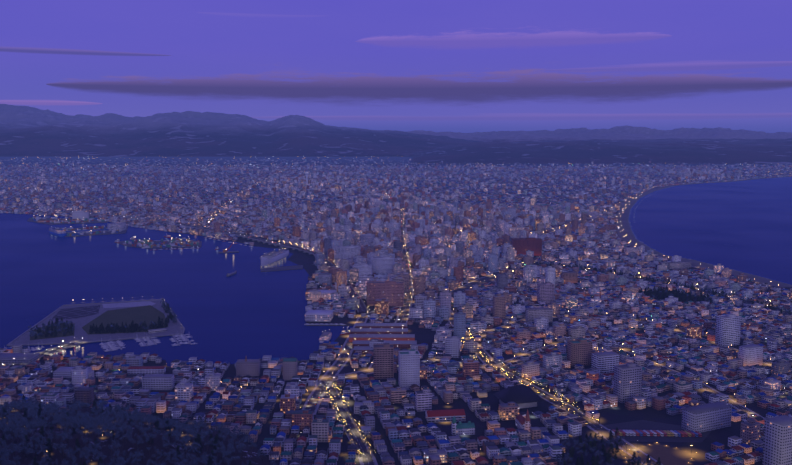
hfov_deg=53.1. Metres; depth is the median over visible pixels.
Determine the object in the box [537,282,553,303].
pink tower
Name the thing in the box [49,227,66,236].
blue freighter
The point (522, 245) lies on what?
red brown block
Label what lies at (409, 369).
white hotel
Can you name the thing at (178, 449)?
hill conifer
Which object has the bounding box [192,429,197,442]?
hill tree
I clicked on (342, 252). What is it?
white hotel
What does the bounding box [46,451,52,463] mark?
hill conifer
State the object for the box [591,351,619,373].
white block
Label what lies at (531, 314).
beige block
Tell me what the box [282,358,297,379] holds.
quay office
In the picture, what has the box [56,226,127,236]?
pier
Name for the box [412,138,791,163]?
hills
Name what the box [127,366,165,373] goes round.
white quay house
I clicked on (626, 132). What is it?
mountain range
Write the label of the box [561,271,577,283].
brown block
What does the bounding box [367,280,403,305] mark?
salmon hotel
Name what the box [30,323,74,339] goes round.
trees
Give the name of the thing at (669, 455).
sports ground
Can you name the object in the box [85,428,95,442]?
hill tree
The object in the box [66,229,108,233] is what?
pier shed
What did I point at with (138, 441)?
hill tree
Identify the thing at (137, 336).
marina masts
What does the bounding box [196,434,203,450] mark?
tree
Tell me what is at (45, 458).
hill tree
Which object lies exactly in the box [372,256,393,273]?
white hotel
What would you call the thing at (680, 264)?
building
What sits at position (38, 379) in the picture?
town houses
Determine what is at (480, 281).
green road
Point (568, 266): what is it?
green kerb
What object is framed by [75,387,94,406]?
dark block
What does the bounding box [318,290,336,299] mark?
building
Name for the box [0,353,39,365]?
quay
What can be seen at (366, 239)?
grey block
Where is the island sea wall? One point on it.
(9, 344)
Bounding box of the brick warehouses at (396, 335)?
[349,323,416,354]
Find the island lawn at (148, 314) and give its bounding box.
[82,305,167,334]
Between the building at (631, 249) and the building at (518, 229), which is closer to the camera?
the building at (631, 249)
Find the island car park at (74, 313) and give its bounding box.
[51,305,99,319]
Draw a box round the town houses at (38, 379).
[0,205,791,464]
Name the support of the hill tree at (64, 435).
on the hillside terrain at (248, 454)
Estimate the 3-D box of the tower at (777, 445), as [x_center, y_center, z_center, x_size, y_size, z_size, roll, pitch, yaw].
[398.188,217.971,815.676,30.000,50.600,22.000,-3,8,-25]
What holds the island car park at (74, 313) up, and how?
on the island base
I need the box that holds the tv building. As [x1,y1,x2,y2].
[507,208,515,216]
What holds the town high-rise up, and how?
on the ground at (620, 413)
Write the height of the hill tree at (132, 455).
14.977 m
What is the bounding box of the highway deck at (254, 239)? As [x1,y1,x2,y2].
[68,211,367,312]
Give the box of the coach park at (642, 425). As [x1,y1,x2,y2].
[600,420,711,441]
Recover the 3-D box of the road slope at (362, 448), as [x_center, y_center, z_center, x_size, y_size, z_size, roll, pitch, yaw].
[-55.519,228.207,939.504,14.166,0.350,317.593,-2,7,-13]
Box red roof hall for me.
[425,409,465,422]
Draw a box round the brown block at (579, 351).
[567,338,591,366]
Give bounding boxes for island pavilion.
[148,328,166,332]
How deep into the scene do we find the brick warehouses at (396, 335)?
1324.22 m
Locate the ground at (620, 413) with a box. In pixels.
[0,157,791,464]
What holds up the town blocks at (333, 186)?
on the ground at (620, 413)
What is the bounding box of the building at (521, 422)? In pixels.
[515,414,530,431]
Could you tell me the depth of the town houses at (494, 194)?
4939.19 m
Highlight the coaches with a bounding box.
[609,429,701,436]
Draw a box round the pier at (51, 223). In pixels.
[27,218,106,224]
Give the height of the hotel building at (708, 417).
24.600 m
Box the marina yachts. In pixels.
[4,334,197,351]
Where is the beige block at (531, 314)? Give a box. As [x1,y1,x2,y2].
[525,307,552,321]
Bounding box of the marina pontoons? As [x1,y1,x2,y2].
[30,334,191,350]
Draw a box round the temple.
[493,385,543,408]
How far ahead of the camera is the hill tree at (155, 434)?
753.49 m
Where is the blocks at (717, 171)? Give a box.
[0,158,791,177]
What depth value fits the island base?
1377.56 m
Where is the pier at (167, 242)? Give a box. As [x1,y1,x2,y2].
[114,238,201,248]
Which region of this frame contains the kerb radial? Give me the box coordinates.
[358,181,413,369]
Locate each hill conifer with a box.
[23,435,29,451]
[38,426,44,440]
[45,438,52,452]
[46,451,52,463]
[74,438,81,451]
[91,400,98,413]
[154,419,159,429]
[175,445,180,455]
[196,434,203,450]
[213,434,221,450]
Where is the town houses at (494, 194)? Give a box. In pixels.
[0,178,747,206]
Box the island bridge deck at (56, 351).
[9,342,82,365]
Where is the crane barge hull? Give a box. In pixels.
[218,251,238,252]
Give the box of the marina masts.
[4,331,189,347]
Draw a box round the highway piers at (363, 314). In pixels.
[69,212,365,316]
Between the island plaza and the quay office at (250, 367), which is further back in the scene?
the island plaza
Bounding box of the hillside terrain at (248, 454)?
[0,408,271,464]
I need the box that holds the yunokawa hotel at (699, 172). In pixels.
[695,171,703,175]
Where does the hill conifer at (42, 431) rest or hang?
on the hillside terrain at (248, 454)
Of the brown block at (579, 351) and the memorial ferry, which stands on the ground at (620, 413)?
the brown block at (579, 351)
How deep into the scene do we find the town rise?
1692.86 m
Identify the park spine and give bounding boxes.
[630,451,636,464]
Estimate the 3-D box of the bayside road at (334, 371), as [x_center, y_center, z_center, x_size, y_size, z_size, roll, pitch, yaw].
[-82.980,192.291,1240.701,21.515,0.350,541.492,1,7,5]
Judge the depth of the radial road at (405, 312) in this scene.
1710.67 m
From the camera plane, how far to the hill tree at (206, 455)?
771.89 m
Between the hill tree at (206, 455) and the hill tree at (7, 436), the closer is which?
the hill tree at (7, 436)
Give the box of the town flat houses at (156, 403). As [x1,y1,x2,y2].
[0,204,791,464]
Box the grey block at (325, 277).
[318,273,331,284]
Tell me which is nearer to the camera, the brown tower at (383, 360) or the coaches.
the coaches
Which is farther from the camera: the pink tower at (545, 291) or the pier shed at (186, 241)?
the pier shed at (186, 241)
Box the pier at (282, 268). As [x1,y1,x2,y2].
[260,265,302,271]
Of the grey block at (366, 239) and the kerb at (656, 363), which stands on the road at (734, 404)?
the kerb at (656, 363)
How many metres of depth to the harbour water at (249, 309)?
1788.68 m
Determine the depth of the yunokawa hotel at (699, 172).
6966.39 m
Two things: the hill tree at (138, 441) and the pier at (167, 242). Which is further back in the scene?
the pier at (167, 242)
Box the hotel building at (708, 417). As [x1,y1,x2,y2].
[681,401,731,432]
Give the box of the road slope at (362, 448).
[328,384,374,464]
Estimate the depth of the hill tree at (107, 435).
753.57 m
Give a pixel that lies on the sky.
(463, 66)
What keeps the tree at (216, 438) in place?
on the hillside terrain at (248, 454)
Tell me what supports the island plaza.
on the island base
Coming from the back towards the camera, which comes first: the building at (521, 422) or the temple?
the temple
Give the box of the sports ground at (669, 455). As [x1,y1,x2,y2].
[622,444,695,464]
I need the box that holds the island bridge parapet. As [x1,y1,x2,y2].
[8,341,82,365]
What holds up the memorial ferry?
on the harbour water at (249, 309)
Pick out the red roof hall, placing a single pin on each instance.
(432, 416)
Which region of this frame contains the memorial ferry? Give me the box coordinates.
[260,247,288,265]
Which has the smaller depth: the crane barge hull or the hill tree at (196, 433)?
the hill tree at (196, 433)
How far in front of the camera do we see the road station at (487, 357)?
1276.80 m
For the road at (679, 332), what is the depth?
1378.06 m
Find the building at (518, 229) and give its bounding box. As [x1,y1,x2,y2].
[509,227,528,237]
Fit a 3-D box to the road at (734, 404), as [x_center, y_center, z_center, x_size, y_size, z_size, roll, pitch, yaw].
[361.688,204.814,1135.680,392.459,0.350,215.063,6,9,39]
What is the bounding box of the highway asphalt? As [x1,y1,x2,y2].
[71,211,367,311]
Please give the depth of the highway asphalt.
2128.41 m
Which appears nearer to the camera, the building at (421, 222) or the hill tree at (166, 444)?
the hill tree at (166, 444)
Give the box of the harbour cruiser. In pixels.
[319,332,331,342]
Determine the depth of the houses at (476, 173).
8085.48 m
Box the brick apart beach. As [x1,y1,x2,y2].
[604,224,615,229]
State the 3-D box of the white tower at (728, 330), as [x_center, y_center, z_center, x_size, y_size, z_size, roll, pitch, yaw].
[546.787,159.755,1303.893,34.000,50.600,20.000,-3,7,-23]
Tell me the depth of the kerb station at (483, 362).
1291.65 m
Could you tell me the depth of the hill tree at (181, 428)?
805.28 m
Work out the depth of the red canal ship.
1369.39 m
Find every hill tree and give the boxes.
[3,429,16,441]
[42,453,48,463]
[61,432,72,444]
[83,422,90,437]
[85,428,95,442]
[92,423,101,440]
[101,423,114,436]
[103,432,112,441]
[119,434,130,448]
[123,450,135,463]
[130,436,143,448]
[145,433,156,446]
[163,439,174,451]
[177,424,188,438]
[191,440,199,455]
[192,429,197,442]
[200,452,212,462]
[220,446,225,458]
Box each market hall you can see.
[305,310,332,321]
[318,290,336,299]
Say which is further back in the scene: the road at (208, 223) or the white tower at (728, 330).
the road at (208, 223)
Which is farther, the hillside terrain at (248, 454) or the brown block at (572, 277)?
the brown block at (572, 277)
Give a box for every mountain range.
[0,104,479,156]
[383,125,791,142]
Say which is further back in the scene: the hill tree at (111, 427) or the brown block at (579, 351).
the brown block at (579, 351)
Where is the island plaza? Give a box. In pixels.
[102,301,154,307]
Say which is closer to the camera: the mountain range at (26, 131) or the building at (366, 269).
the building at (366, 269)
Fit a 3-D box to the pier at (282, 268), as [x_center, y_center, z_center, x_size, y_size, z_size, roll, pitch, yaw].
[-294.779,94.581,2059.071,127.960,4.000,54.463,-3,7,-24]
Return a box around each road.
[9,342,80,366]
[205,173,278,227]
[305,317,365,412]
[330,359,634,449]
[370,193,412,369]
[436,264,791,314]
[467,314,771,364]
[494,344,764,421]
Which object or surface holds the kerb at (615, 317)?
on the road at (679, 332)
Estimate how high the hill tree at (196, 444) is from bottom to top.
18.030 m
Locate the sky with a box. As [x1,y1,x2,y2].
[0,0,791,132]
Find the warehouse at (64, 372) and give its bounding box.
[53,367,91,377]
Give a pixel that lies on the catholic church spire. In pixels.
(527, 417)
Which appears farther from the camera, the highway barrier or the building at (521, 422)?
the highway barrier
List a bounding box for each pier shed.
[38,219,80,221]
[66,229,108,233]
[176,241,198,243]
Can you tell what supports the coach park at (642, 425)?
on the ground at (620, 413)
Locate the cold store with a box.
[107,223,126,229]
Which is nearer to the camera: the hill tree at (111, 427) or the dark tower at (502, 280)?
the hill tree at (111, 427)
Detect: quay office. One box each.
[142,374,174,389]
[236,359,259,376]
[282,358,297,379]
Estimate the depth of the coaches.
904.89 m
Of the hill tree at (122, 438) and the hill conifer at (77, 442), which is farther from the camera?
the hill tree at (122, 438)
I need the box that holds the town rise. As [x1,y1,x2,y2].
[0,202,791,464]
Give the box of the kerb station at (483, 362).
[360,302,500,366]
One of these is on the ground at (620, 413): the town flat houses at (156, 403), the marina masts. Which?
the town flat houses at (156, 403)
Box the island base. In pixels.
[11,300,182,345]
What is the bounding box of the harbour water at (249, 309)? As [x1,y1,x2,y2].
[0,213,352,365]
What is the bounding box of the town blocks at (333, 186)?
[0,175,739,206]
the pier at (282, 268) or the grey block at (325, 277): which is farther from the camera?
the pier at (282, 268)
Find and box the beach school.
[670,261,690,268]
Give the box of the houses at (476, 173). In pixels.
[0,159,791,178]
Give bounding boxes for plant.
[1,202,791,452]
[204,197,595,361]
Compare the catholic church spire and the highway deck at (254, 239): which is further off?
the highway deck at (254, 239)
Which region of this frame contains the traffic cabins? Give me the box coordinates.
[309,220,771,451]
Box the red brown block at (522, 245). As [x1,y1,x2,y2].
[511,238,541,255]
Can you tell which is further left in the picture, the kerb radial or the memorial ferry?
the memorial ferry
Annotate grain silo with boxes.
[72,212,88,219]
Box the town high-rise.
[204,197,597,377]
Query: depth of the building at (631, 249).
2291.88 m
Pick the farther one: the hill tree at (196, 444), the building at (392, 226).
the building at (392, 226)
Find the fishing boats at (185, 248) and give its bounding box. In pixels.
[97,220,252,249]
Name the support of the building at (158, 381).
on the ground at (620, 413)
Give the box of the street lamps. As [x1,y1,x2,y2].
[2,156,784,463]
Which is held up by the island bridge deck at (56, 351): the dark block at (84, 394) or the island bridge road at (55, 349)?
the island bridge road at (55, 349)
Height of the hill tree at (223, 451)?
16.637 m
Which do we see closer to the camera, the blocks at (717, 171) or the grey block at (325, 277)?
the grey block at (325, 277)
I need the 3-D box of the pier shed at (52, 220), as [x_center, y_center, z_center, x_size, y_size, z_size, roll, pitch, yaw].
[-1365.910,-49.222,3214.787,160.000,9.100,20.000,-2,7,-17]
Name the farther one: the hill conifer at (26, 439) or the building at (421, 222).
the building at (421, 222)
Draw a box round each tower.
[324,237,331,258]
[373,343,393,378]
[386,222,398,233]
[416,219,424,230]
[497,273,507,288]
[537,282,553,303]
[613,362,641,402]
[715,313,740,346]
[762,415,791,464]
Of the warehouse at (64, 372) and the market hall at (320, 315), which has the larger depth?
the market hall at (320, 315)
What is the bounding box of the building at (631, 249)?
[625,247,638,254]
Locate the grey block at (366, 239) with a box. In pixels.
[360,233,374,245]
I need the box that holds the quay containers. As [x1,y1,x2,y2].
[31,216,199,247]
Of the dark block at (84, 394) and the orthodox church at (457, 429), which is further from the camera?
the dark block at (84, 394)
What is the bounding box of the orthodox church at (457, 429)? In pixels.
[451,422,474,435]
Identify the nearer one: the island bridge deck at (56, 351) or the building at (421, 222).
the island bridge deck at (56, 351)
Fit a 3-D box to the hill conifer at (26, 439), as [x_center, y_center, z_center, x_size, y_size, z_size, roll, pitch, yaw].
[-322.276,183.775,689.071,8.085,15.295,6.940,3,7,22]
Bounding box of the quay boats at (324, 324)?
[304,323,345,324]
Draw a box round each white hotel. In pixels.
[334,246,360,264]
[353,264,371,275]
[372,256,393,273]
[398,349,419,387]
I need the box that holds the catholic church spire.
[525,409,529,420]
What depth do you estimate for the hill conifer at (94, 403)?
926.42 m
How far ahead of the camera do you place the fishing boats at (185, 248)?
2570.59 m
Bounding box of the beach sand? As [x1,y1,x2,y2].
[615,176,791,287]
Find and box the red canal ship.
[340,328,349,334]
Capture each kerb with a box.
[324,359,662,464]
[435,264,791,311]
[467,314,791,368]
[494,344,765,418]
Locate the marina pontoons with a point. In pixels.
(143, 342)
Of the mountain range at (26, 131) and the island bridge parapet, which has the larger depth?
the mountain range at (26, 131)
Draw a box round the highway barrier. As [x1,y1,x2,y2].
[69,211,367,311]
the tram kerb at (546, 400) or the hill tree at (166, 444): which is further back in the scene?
the tram kerb at (546, 400)
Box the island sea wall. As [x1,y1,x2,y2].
[7,299,184,345]
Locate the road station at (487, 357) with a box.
[366,303,497,366]
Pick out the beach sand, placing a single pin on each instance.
(625, 230)
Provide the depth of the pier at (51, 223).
3171.16 m
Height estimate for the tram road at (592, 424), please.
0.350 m
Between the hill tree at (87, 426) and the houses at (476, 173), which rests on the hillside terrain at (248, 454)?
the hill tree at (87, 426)
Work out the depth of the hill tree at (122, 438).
748.34 m
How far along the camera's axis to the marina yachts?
1307.00 m
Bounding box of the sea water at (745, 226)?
[629,177,791,284]
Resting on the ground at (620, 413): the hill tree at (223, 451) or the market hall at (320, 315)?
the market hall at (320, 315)
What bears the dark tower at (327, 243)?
on the ground at (620, 413)
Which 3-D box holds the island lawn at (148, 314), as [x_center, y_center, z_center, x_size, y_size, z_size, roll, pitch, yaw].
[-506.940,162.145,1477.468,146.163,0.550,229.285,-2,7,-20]
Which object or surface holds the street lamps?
on the ground at (620, 413)
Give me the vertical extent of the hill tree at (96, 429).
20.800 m

